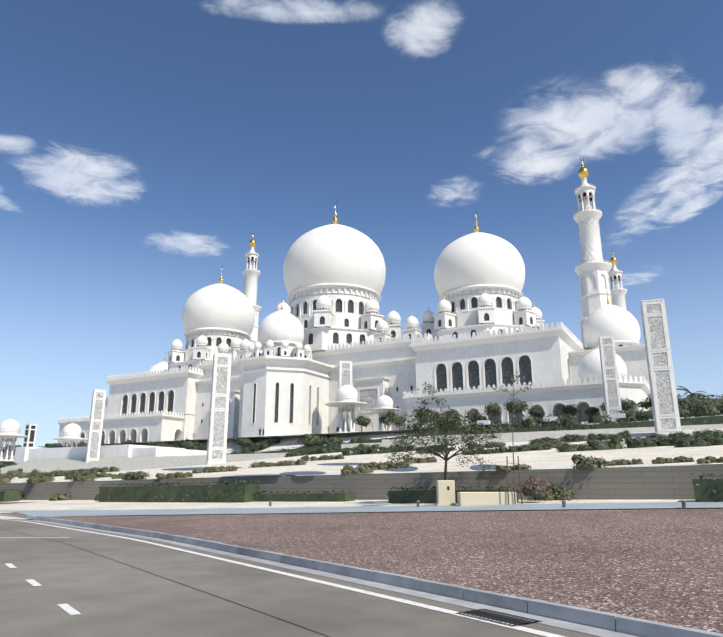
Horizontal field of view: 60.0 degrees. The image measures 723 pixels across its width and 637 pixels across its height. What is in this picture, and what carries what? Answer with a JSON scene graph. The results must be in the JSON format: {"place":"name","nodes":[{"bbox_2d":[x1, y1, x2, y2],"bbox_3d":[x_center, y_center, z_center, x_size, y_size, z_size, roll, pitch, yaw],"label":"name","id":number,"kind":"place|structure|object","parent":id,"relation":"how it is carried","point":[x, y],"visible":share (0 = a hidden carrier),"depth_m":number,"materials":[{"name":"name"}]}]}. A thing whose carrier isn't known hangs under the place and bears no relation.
{"place":"outdoors","nodes":[
{"label":"outdoors","id":0,"kind":"place"},
{"bbox_2d":[0,519,637,636],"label":"road","id":1,"kind":"structure","parent":0,"point":[60,580],"depth_m":8.63,"materials":[{"name":"grey asphalt"}]},
{"bbox_2d":[0,499,722,633],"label":"paved area","id":2,"kind":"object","parent":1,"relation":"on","point":[659,560],"depth_m":14.23,"materials":[{"name":"gravel"}]},
{"bbox_2d":[0,473,722,503],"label":"hedges","id":3,"kind":"object","parent":2,"relation":"on","point":[708,490],"visible":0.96,"depth_m":34.20,"materials":[{"name":"green plant"}]},
{"bbox_2d":[384,382,502,479],"bbox_3d":[3.707,5.575,27.957,5.403,5.596,5.189,-8,-17,28],"label":"acacia tree","id":4,"kind":"object","parent":2,"relation":"on","point":[449,420],"visible":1,"depth_m":27.74,"materials":[{"name":"green plant"}]},
{"bbox_2d":[436,480,456,505],"bbox_3d":[3.510,7.295,26.077,0.800,1.070,0.460,1,-15,-2],"label":"utility cabinet","id":5,"kind":"object","parent":2,"relation":"on","point":[445,490],"visible":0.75,"depth_m":25.91,"materials":[{"name":"beige"}]},
{"bbox_2d":[269,500,685,508],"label":"bollards","id":6,"kind":"object","parent":2,"relation":"on","point":[683,502],"visible":0.83,"depth_m":22.39,"materials":[{"name":"grey"}]},
{"bbox_2d":[457,492,516,505],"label":"wall","id":7,"kind":"structure","parent":2,"relation":"on","point":[479,498],"depth_m":25.11,"materials":[{"name":"beige concrete"}]},
{"bbox_2d":[493,372,532,504],"bbox_3d":[6.264,4.784,25.405,1.649,5.565,1.413,-4,-15,14],"label":"tree sapling","id":8,"kind":"object","parent":2,"relation":"on","point":[520,406],"visible":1,"depth_m":25.32,"materials":[{"name":"green plant"}]},
{"bbox_2d":[0,514,722,636],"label":"kerb","id":9,"kind":"structure","parent":1,"relation":"on","point":[633,626],"depth_m":8.56,"materials":[{"name":"concrete"}]},
{"bbox_2d":[456,609,539,626],"bbox_3d":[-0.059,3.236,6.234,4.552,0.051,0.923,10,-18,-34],"label":"drain grate","id":10,"kind":"object","parent":1,"relation":"on","point":[486,610],"visible":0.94,"depth_m":7.34,"materials":[{"name":"black metal"}]},
{"bbox_2d":[0,415,722,499],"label":"hillside","id":11,"kind":"structure","parent":0,"point":[653,481],"depth_m":43.79,"materials":[{"name":"stone"}]},
{"bbox_2d":[0,385,400,461],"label":"domed pavilions","id":12,"kind":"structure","parent":11,"relation":"on","point":[346,399],"depth_m":148.31,"materials":[{"name":"stone"}]},
{"bbox_2d":[22,299,682,463],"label":"decorative pylons","id":13,"kind":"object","parent":11,"relation":"on","point":[666,416],"depth_m":95.08,"materials":[{"name":"stone"}]},
{"bbox_2d":[58,202,651,445],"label":"mosque","id":14,"kind":"structure","parent":11,"relation":"on","point":[484,331],"depth_m":166.04,"materials":[{"name":"stone"}]},
{"bbox_2d":[242,158,626,347],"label":"minarets","id":15,"kind":"object","parent":14,"relation":"attached to","point":[594,273],"visible":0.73,"depth_m":199.19,"materials":[{"name":"stone"}]},
{"bbox_2d":[0,417,722,500],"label":"hill shrubs","id":16,"kind":"object","parent":11,"relation":"on","point":[704,437],"visible":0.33,"depth_m":54.47,"materials":[{"name":"green plant"}]},
{"bbox_2d":[0,393,722,463],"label":"hedges","id":17,"kind":"object","parent":11,"relation":"on","point":[685,407],"visible":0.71,"depth_m":119.47,"materials":[{"name":"green plant"}]},
{"bbox_2d":[676,386,722,397],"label":"date palms","id":18,"kind":"object","parent":11,"relation":"on","point":[691,394],"visible":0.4,"depth_m":152.89,"materials":[{"name":"green plant"}]},
{"bbox_2d":[677,393,722,415],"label":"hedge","id":19,"kind":"object","parent":11,"relation":"on","point":[693,400],"visible":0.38,"depth_m":112.68,"materials":[{"name":"green plant"}]},
{"bbox_2d":[0,0,722,482],"label":"sky","id":20,"kind":"structure","parent":0,"point":[145,145],"materials":[{"name":"blue"}]}
]}

